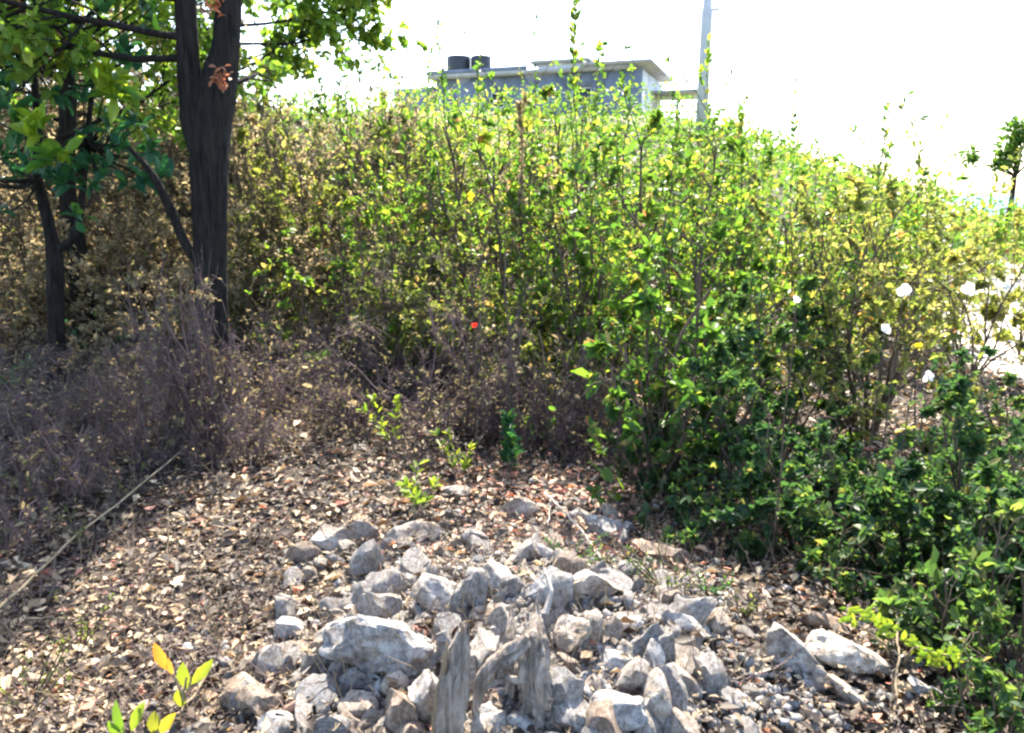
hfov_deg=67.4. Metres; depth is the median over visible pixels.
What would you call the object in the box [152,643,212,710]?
sapling
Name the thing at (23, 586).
stick
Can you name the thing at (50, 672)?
seedling
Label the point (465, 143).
shrub
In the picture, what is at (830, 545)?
shrub
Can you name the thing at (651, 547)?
stone
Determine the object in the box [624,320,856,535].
shrub
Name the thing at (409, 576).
rubble stone
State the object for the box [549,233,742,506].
shrub
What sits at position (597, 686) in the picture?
stone
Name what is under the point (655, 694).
stone
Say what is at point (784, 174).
hillside scrub
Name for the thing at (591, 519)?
stone
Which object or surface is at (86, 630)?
seedling
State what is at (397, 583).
rubble stone
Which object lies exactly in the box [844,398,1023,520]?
shrub
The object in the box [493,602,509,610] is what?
rubble stone
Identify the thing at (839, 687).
stone
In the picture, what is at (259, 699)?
rubble stone
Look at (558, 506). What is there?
stick
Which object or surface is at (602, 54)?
tall shoot
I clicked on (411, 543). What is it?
rubble stone
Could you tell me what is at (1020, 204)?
sea
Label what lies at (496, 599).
rubble stone
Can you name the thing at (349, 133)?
tall shoot
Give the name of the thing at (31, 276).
dry bush
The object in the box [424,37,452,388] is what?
tall shoot
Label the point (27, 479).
seedling
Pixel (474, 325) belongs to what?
flower
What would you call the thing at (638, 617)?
stone
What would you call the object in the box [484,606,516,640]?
rubble stone
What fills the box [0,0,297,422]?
tree
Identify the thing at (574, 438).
bare bush
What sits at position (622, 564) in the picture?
rubble stone
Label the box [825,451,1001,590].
shrub
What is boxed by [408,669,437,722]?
stone
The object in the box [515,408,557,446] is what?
seedling
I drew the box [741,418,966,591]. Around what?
shrub
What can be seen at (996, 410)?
shrub
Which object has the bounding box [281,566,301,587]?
rubble stone
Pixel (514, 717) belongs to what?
stone
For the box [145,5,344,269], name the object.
dry bush
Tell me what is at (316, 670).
rubble stone
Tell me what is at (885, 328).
flower
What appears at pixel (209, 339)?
bare bush
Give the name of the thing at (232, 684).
stone
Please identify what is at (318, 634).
stone
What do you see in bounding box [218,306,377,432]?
bare bush
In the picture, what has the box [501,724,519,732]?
rubble stone
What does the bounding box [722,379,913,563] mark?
shrub
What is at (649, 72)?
house
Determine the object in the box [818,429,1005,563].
shrub
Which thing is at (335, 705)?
rubble stone
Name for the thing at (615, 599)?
rubble stone
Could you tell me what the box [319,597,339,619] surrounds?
rubble stone
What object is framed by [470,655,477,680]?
rubble stone
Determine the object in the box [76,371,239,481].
bare bush
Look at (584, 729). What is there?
rubble stone
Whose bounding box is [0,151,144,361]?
dry bush
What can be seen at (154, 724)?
sapling
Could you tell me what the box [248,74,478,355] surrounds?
shrub
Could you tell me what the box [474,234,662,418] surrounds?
shrub
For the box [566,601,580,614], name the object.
rubble stone
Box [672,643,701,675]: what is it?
rubble stone
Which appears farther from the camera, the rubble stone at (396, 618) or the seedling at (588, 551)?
the seedling at (588, 551)
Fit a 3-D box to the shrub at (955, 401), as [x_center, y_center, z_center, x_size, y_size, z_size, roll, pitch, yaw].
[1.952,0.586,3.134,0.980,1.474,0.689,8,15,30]
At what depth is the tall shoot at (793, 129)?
5.00 m
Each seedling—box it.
[0,352,33,388]
[0,437,62,510]
[0,632,85,709]
[41,589,115,644]
[44,506,88,550]
[65,312,137,356]
[103,460,146,505]
[252,313,292,362]
[355,393,401,450]
[395,459,443,509]
[430,427,476,475]
[457,306,488,368]
[498,409,526,471]
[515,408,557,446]
[544,532,614,566]
[601,544,633,563]
[620,537,708,593]
[686,570,737,595]
[734,589,761,617]
[838,606,968,670]
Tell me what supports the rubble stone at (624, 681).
on the ground at (382, 492)
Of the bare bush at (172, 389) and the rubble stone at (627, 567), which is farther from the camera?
the bare bush at (172, 389)
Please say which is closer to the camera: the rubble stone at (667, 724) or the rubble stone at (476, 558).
the rubble stone at (667, 724)
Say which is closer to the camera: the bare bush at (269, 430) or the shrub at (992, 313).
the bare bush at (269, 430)
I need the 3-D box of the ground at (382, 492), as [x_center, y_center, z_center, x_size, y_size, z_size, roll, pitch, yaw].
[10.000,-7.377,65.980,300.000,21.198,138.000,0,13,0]
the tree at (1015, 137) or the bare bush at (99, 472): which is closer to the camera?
the bare bush at (99, 472)
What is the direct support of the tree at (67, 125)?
on the ground at (382, 492)
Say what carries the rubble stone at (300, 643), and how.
on the ground at (382, 492)
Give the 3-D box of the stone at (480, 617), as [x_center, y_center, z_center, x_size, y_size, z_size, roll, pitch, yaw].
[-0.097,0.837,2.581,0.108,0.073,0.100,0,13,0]
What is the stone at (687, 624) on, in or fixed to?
on the ground at (382, 492)
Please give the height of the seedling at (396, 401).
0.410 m
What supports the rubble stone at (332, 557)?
on the ground at (382, 492)
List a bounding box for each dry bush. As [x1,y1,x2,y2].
[0,2,247,285]
[0,3,162,304]
[0,81,123,303]
[0,115,191,355]
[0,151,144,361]
[0,218,164,353]
[14,123,266,345]
[21,242,268,376]
[75,0,302,277]
[99,88,348,344]
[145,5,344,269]
[181,226,339,388]
[183,93,435,320]
[255,35,465,273]
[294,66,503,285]
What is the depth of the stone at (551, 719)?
2.15 m
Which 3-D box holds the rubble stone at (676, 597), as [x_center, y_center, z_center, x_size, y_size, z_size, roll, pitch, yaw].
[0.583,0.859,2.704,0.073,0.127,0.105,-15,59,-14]
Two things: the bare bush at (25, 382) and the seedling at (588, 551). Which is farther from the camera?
the bare bush at (25, 382)
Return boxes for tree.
[0,0,174,398]
[0,0,272,348]
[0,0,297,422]
[101,0,429,92]
[956,104,1023,221]
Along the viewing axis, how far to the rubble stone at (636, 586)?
2.81 m
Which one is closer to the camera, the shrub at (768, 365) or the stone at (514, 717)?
the stone at (514, 717)
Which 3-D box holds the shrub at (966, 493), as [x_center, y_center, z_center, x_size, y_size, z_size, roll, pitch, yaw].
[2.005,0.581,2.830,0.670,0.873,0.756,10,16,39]
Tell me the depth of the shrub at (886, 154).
7.75 m
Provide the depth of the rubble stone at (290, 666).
2.49 m
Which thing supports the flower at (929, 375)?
on the ground at (382, 492)
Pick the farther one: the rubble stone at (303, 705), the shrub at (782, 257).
the shrub at (782, 257)
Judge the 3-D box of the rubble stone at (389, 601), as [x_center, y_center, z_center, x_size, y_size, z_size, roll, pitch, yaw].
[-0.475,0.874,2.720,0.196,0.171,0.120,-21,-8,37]
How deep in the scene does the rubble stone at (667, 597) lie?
2.73 m
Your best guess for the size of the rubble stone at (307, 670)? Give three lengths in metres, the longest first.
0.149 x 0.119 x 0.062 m
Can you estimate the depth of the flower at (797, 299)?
3.17 m
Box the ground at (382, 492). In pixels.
[0,108,1023,732]
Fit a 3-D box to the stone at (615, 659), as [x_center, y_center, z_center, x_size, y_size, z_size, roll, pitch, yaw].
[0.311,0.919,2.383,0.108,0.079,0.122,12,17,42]
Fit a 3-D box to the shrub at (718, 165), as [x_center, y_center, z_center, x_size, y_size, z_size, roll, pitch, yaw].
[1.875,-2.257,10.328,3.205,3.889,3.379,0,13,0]
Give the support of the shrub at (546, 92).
on the ground at (382, 492)
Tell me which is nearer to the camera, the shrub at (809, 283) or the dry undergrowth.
the shrub at (809, 283)
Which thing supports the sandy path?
on the ground at (382, 492)
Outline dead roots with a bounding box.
[471,564,553,732]
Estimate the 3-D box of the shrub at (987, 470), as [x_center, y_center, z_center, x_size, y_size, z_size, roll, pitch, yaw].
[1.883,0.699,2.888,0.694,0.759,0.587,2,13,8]
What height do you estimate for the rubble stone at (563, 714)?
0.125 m
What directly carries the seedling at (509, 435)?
on the ground at (382, 492)
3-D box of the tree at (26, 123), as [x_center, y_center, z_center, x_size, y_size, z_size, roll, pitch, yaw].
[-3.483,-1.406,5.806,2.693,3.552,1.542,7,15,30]
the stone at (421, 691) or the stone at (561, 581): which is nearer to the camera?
the stone at (421, 691)
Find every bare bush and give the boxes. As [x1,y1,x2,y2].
[0,313,132,444]
[0,353,165,474]
[0,400,99,512]
[0,484,57,559]
[8,318,177,425]
[8,414,130,523]
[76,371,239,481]
[82,313,267,434]
[90,256,243,460]
[106,234,273,471]
[175,390,299,474]
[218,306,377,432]
[236,312,424,446]
[237,226,415,389]
[299,276,521,474]
[327,223,487,415]
[372,241,538,395]
[427,251,590,445]
[483,313,620,462]
[539,341,643,468]
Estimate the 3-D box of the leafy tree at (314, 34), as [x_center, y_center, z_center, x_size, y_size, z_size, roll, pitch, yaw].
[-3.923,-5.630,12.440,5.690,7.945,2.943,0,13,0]
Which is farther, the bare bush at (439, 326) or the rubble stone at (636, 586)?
the bare bush at (439, 326)
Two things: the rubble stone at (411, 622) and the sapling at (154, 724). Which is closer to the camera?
the sapling at (154, 724)
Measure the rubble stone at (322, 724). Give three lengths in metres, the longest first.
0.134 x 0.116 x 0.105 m
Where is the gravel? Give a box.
[6,412,1013,732]
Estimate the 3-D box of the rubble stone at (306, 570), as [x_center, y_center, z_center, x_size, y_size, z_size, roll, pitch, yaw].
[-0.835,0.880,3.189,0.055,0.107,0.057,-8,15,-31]
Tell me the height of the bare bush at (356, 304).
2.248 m
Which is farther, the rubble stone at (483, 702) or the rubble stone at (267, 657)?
the rubble stone at (267, 657)
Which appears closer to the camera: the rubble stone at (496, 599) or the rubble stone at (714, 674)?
the rubble stone at (714, 674)
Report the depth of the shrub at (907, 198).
8.98 m
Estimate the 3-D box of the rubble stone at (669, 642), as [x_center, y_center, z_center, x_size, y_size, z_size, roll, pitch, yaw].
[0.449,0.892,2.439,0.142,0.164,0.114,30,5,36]
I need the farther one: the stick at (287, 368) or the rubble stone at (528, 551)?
the stick at (287, 368)
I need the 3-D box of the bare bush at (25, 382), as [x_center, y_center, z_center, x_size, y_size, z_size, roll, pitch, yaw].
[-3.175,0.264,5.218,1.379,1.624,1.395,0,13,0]
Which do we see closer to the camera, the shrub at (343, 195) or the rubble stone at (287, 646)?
the rubble stone at (287, 646)
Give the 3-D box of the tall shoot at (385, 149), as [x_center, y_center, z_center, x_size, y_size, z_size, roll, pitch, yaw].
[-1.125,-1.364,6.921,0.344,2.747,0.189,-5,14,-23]
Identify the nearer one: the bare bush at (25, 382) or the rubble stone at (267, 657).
the rubble stone at (267, 657)
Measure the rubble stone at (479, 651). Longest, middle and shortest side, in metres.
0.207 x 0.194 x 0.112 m
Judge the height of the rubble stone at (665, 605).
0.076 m
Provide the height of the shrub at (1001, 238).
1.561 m
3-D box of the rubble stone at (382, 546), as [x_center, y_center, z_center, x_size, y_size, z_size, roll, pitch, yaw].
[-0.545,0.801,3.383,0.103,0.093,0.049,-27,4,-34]
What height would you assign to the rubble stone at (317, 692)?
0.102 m
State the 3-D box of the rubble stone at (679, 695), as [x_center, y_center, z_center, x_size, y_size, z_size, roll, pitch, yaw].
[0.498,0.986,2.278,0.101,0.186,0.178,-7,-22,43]
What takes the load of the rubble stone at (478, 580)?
on the ground at (382, 492)
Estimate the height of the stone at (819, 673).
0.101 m
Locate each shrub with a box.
[186,3,387,354]
[244,189,443,392]
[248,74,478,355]
[305,14,585,387]
[306,75,512,273]
[329,192,576,399]
[359,74,563,285]
[382,30,679,395]
[455,40,661,311]
[472,71,757,426]
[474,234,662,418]
[545,51,752,316]
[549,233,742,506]
[560,49,808,366]
[574,152,861,459]
[601,271,824,491]
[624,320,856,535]
[631,475,748,553]
[661,98,779,305]
[685,134,918,363]
[713,248,898,472]
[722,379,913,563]
[723,135,950,350]
[725,116,1004,465]
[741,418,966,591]
[763,164,909,283]
[776,485,904,613]
[795,126,1004,334]
[798,195,1023,316]
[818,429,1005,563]
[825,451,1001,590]
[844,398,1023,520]
[861,514,1023,677]
[871,326,1023,600]
[880,147,1023,377]
[903,445,1023,625]
[917,208,1023,282]
[924,642,1023,732]
[934,366,1023,470]
[936,482,1023,689]
[941,442,1023,606]
[947,252,1023,361]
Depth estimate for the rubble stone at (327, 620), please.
2.75 m
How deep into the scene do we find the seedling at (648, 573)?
2.91 m
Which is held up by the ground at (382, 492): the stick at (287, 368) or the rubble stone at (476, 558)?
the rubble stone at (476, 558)
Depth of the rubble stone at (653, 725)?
2.13 m
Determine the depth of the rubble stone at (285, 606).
2.87 m
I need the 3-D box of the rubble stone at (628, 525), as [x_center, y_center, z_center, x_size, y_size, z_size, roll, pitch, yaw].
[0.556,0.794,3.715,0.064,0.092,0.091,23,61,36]
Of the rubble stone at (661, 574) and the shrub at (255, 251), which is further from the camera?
the shrub at (255, 251)
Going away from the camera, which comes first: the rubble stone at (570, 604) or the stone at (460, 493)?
the rubble stone at (570, 604)
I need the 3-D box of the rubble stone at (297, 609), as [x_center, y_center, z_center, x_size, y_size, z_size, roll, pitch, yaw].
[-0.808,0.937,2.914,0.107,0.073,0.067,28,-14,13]
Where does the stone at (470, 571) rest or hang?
on the ground at (382, 492)
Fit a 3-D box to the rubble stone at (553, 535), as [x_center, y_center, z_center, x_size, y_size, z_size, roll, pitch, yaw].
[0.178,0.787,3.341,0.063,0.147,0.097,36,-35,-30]
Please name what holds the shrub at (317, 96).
on the ground at (382, 492)
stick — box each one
[0,392,255,607]
[0,616,75,621]
[165,497,169,571]
[173,664,213,721]
[228,336,334,425]
[300,350,462,426]
[543,491,600,557]
[547,499,551,524]
[890,609,900,723]
[947,635,982,729]
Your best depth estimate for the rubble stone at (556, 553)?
2.97 m
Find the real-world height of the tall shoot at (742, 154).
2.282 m
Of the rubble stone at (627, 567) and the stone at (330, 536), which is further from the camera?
the stone at (330, 536)
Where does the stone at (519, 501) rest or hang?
on the ground at (382, 492)
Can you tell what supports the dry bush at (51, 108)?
on the ground at (382, 492)
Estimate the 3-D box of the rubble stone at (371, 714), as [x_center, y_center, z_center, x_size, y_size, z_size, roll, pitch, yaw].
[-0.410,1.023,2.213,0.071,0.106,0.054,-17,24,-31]
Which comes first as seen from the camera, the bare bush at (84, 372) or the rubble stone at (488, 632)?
the rubble stone at (488, 632)
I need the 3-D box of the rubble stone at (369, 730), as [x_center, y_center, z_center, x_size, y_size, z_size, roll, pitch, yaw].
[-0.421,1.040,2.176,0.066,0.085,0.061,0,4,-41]
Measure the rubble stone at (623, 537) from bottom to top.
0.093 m
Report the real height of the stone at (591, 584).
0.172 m
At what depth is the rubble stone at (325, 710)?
2.24 m
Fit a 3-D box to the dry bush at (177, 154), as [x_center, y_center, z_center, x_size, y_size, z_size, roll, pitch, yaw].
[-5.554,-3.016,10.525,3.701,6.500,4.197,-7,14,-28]
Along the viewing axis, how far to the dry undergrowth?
16.15 m
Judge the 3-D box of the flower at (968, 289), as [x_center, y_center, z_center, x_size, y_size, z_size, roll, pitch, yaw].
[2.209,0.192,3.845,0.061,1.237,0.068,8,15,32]
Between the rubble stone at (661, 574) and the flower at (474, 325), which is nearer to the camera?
the rubble stone at (661, 574)
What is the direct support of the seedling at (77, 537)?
on the ground at (382, 492)
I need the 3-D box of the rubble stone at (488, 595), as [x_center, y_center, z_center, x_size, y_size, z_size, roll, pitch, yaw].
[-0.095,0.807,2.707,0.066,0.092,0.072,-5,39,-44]
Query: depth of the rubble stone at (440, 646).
2.38 m
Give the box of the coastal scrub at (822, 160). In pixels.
[745,131,1022,269]
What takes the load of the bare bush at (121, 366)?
on the ground at (382, 492)
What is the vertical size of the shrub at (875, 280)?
2.272 m
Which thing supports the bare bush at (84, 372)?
on the ground at (382, 492)
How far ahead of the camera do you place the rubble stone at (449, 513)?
3.86 m
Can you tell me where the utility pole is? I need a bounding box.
[695,0,718,131]
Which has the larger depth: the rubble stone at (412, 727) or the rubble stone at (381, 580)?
the rubble stone at (381, 580)
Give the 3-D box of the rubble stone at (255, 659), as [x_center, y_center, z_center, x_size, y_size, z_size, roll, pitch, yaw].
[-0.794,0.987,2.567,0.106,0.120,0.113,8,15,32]
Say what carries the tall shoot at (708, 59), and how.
on the ground at (382, 492)
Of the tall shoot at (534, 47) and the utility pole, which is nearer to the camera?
the tall shoot at (534, 47)
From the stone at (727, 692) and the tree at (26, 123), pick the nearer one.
the stone at (727, 692)
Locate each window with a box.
[491,93,503,107]
[571,87,590,106]
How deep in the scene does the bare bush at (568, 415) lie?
4.80 m
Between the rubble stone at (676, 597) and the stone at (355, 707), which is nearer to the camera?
the stone at (355, 707)
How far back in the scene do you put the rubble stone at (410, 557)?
3.04 m
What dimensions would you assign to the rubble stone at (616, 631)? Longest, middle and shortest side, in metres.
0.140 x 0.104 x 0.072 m
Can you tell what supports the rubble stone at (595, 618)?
on the ground at (382, 492)
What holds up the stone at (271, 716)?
on the ground at (382, 492)
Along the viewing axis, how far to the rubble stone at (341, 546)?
3.40 m
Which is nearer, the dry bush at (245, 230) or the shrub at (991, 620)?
the shrub at (991, 620)
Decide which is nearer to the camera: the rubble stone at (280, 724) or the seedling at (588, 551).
the rubble stone at (280, 724)
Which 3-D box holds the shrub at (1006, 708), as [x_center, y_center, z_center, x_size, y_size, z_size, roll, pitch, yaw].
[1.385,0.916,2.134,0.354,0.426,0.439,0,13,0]
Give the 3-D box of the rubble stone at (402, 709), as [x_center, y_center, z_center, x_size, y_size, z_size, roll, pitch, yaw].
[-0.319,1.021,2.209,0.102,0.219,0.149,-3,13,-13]
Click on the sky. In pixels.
(964, 59)
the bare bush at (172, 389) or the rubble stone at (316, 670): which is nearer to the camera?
the rubble stone at (316, 670)
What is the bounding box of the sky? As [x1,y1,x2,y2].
[17,0,1023,195]
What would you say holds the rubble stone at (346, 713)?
on the ground at (382, 492)
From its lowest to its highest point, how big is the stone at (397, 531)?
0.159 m
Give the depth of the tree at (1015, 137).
32.69 m
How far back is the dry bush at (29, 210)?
9.58 m
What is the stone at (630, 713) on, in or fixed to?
on the ground at (382, 492)
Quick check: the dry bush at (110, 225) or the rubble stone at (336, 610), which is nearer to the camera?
the rubble stone at (336, 610)
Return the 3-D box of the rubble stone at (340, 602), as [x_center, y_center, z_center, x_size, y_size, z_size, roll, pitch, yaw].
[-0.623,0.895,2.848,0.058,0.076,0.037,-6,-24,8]
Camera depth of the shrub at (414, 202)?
6.98 m
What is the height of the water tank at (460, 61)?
1.110 m
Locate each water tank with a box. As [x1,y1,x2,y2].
[447,55,470,69]
[471,55,490,68]
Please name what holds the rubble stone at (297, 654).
on the ground at (382, 492)
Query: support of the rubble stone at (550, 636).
on the ground at (382, 492)
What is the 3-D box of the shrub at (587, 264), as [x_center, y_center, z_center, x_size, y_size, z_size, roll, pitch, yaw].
[0.897,-0.621,5.875,1.878,3.096,2.137,-8,15,-32]
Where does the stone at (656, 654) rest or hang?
on the ground at (382, 492)
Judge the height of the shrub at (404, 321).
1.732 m
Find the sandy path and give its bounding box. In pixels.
[875,198,1023,379]
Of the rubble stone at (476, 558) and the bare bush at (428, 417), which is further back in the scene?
the bare bush at (428, 417)
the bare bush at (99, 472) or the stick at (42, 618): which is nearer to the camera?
the stick at (42, 618)
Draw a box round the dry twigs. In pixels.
[0,315,1023,732]
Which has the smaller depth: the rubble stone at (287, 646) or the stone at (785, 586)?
the rubble stone at (287, 646)
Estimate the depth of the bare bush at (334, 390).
5.18 m
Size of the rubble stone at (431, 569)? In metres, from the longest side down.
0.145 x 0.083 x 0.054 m
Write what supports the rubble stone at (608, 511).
on the ground at (382, 492)
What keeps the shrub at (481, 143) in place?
on the ground at (382, 492)
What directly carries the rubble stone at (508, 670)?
on the ground at (382, 492)
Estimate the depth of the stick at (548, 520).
3.82 m
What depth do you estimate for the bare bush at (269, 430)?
4.51 m
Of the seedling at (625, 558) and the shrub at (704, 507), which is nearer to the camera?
the seedling at (625, 558)
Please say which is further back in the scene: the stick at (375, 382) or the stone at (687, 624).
the stick at (375, 382)
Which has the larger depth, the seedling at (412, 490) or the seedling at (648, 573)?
the seedling at (412, 490)
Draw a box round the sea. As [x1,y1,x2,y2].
[939,196,1023,214]
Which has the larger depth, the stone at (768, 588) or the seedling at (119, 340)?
the seedling at (119, 340)
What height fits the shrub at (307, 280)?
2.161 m
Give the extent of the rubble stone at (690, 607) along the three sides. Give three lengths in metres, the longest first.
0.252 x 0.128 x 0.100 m
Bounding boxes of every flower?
[466,191,474,416]
[471,323,477,473]
[770,296,800,567]
[865,324,890,474]
[878,284,911,475]
[895,342,922,499]
[909,370,934,496]
[937,282,974,485]
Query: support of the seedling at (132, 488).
on the ground at (382, 492)
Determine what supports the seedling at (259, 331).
on the ground at (382, 492)
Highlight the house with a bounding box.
[393,57,696,117]
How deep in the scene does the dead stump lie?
2.09 m
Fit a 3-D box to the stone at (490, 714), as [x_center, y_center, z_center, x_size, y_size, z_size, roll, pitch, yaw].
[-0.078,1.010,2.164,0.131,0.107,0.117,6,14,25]
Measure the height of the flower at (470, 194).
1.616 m
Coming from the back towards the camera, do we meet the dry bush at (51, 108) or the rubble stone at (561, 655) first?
the dry bush at (51, 108)
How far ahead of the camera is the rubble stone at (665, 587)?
2.81 m
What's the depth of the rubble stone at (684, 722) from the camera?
2.13 m
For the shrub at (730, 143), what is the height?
3.552 m
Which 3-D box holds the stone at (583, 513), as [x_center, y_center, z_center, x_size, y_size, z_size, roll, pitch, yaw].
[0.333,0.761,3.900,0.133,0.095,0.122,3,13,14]
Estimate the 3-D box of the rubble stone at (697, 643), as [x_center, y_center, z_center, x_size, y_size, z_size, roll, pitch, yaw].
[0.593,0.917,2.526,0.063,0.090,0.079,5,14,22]
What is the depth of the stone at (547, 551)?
3.06 m
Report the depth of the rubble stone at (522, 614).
2.54 m
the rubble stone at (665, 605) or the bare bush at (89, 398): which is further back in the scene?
the bare bush at (89, 398)
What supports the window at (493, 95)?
in the house
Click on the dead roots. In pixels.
(527, 652)
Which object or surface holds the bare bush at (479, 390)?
on the ground at (382, 492)
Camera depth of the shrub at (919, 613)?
2.55 m
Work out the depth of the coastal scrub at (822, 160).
20.61 m
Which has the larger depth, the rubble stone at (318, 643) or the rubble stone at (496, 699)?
the rubble stone at (318, 643)
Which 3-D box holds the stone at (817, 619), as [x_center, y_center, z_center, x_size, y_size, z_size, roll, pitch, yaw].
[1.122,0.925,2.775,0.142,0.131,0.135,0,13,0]
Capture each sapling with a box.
[107,701,175,732]
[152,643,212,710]
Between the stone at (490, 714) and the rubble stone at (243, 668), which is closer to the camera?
the stone at (490, 714)
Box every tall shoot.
[325,82,357,284]
[360,53,399,270]
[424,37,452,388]
[497,89,565,366]
[524,13,555,372]
[548,0,626,412]
[591,43,631,396]
[695,32,736,280]
[712,92,750,323]
[774,76,810,422]
[804,122,863,409]
[820,90,929,445]
[911,112,970,441]
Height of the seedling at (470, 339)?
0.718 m
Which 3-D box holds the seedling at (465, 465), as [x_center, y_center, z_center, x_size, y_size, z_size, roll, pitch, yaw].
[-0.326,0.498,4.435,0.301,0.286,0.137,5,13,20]
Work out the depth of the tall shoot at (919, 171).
4.68 m
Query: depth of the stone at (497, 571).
2.70 m
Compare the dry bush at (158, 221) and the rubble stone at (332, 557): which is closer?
the rubble stone at (332, 557)
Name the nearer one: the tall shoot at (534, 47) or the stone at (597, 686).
the stone at (597, 686)
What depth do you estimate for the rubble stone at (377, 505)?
3.90 m
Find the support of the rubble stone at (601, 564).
on the ground at (382, 492)
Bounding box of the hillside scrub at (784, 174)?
[17,79,1023,274]
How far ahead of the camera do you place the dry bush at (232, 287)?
6.94 m
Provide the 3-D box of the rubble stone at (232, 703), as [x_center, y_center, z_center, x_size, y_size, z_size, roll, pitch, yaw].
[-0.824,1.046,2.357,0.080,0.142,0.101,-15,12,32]
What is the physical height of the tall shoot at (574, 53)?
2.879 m
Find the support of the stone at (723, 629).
on the ground at (382, 492)
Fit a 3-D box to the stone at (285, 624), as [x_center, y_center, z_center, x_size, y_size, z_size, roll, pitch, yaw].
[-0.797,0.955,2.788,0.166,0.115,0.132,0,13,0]
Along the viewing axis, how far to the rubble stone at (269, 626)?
2.82 m
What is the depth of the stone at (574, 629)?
2.40 m
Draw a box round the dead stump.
[431,619,470,732]
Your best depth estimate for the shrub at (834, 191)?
10.90 m
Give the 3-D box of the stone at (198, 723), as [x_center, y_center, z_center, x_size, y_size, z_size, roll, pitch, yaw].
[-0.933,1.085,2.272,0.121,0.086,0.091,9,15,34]
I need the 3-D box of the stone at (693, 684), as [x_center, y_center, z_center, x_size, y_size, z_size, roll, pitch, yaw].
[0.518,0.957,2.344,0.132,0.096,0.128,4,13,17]
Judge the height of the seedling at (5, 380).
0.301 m
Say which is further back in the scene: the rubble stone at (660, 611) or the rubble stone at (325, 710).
the rubble stone at (660, 611)
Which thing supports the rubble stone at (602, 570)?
on the ground at (382, 492)
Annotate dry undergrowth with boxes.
[0,101,584,298]
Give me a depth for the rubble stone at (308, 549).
3.37 m
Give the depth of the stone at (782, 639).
2.48 m
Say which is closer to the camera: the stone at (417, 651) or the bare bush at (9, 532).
the stone at (417, 651)
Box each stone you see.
[179,717,216,732]
[217,672,268,709]
[223,723,244,732]
[229,679,251,715]
[236,685,283,716]
[237,657,252,673]
[252,645,267,665]
[254,643,284,683]
[256,710,295,732]
[263,716,290,732]
[266,619,277,632]
[272,616,307,638]
[274,592,297,618]
[279,640,294,651]
[280,655,295,673]
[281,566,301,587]
[284,648,308,659]
[285,541,322,565]
[287,664,314,690]
[292,637,310,648]
[294,673,345,707]
[294,694,313,732]
[295,604,306,618]
[300,653,332,668]
[302,566,317,584]
[309,524,360,554]
[309,614,353,648]
[312,557,328,570]
[313,637,323,652]
[313,666,320,674]
[313,715,357,732]
[315,700,331,717]
[317,618,332,626]
[318,614,440,676]
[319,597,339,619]
[326,553,344,569]
[327,608,344,617]
[328,661,354,675]
[332,670,341,680]
[332,696,345,711]
[337,539,355,555]
[337,689,379,718]
[338,597,346,608]
[338,667,368,692]
[340,709,360,729]
[341,595,357,612]
[345,567,350,576]
[349,519,378,541]
[349,539,384,580]
[349,581,356,592]
[350,580,367,605]
[355,665,382,683]
[357,592,403,618]
[357,721,372,732]
[360,706,381,722]
[363,566,401,597]
[367,502,380,514]
[378,715,385,727]
[380,537,398,555]
[380,668,409,694]
[384,688,417,732]
[386,521,441,545]
[387,577,407,597]
[391,613,408,622]
[395,721,426,732]
[399,541,414,547]
[399,547,430,573]
[402,573,419,588]
[408,620,420,626]
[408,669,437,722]
[410,573,460,614]
[420,612,429,628]
[426,562,442,576]
[431,611,471,642]
[436,630,452,668]
[442,484,471,500]
[442,507,451,516]
[447,537,463,551]
[449,569,489,614]
[459,528,487,543]
[464,567,477,578]
[464,701,510,732]
[467,604,493,627]
[468,555,485,562]
[468,685,473,708]
[468,689,485,710]
[469,534,492,555]
[470,629,499,689]
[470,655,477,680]
[474,627,494,636]
[483,558,512,594]
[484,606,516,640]
[485,691,503,708]
[486,588,493,598]
[487,625,516,637]
[491,594,506,603]
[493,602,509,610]
[495,663,518,693]
[499,496,541,519]
[500,575,523,597]
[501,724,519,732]
[507,707,538,732]
[513,531,540,564]
[517,610,525,623]
[523,565,574,608]
[525,597,532,607]
[526,608,563,629]
[537,544,553,561]
[539,539,554,551]
[546,701,572,732]
[548,633,555,644]
[549,532,563,548]
[549,666,584,702]
[550,548,564,563]
[552,551,586,574]
[552,696,588,732]
[553,614,592,654]
[556,650,583,673]
[565,507,589,521]
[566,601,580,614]
[573,569,619,603]
[575,724,597,732]
[576,639,597,653]
[581,608,603,645]
[584,514,633,539]
[584,672,602,692]
[585,697,623,732]
[588,689,647,731]
[589,567,608,573]
[592,560,606,568]
[597,569,633,594]
[599,596,621,612]
[600,649,632,672]
[601,503,619,519]
[602,617,622,644]
[611,611,643,633]
[611,657,651,695]
[615,560,635,574]
[618,528,629,545]
[618,639,643,657]
[621,521,634,536]
[621,562,641,576]
[622,590,634,611]
[628,631,674,662]
[631,578,644,592]
[632,622,665,655]
[632,708,662,732]
[637,539,689,563]
[638,603,660,624]
[641,667,672,725]
[643,638,664,669]
[649,569,676,585]
[655,584,688,598]
[656,607,675,622]
[658,664,691,711]
[659,604,670,609]
[660,589,681,604]
[663,716,671,732]
[664,625,681,638]
[665,612,710,640]
[666,661,702,698]
[669,596,716,625]
[670,707,700,732]
[672,594,682,601]
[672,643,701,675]
[686,632,703,647]
[693,652,731,697]
[705,607,731,634]
[717,686,763,714]
[724,718,744,732]
[741,715,758,732]
[761,586,778,596]
[764,622,824,677]
[778,584,791,593]
[801,611,842,634]
[801,664,828,691]
[804,628,895,676]
[825,673,883,714]
[895,653,932,677]
[907,675,962,716]

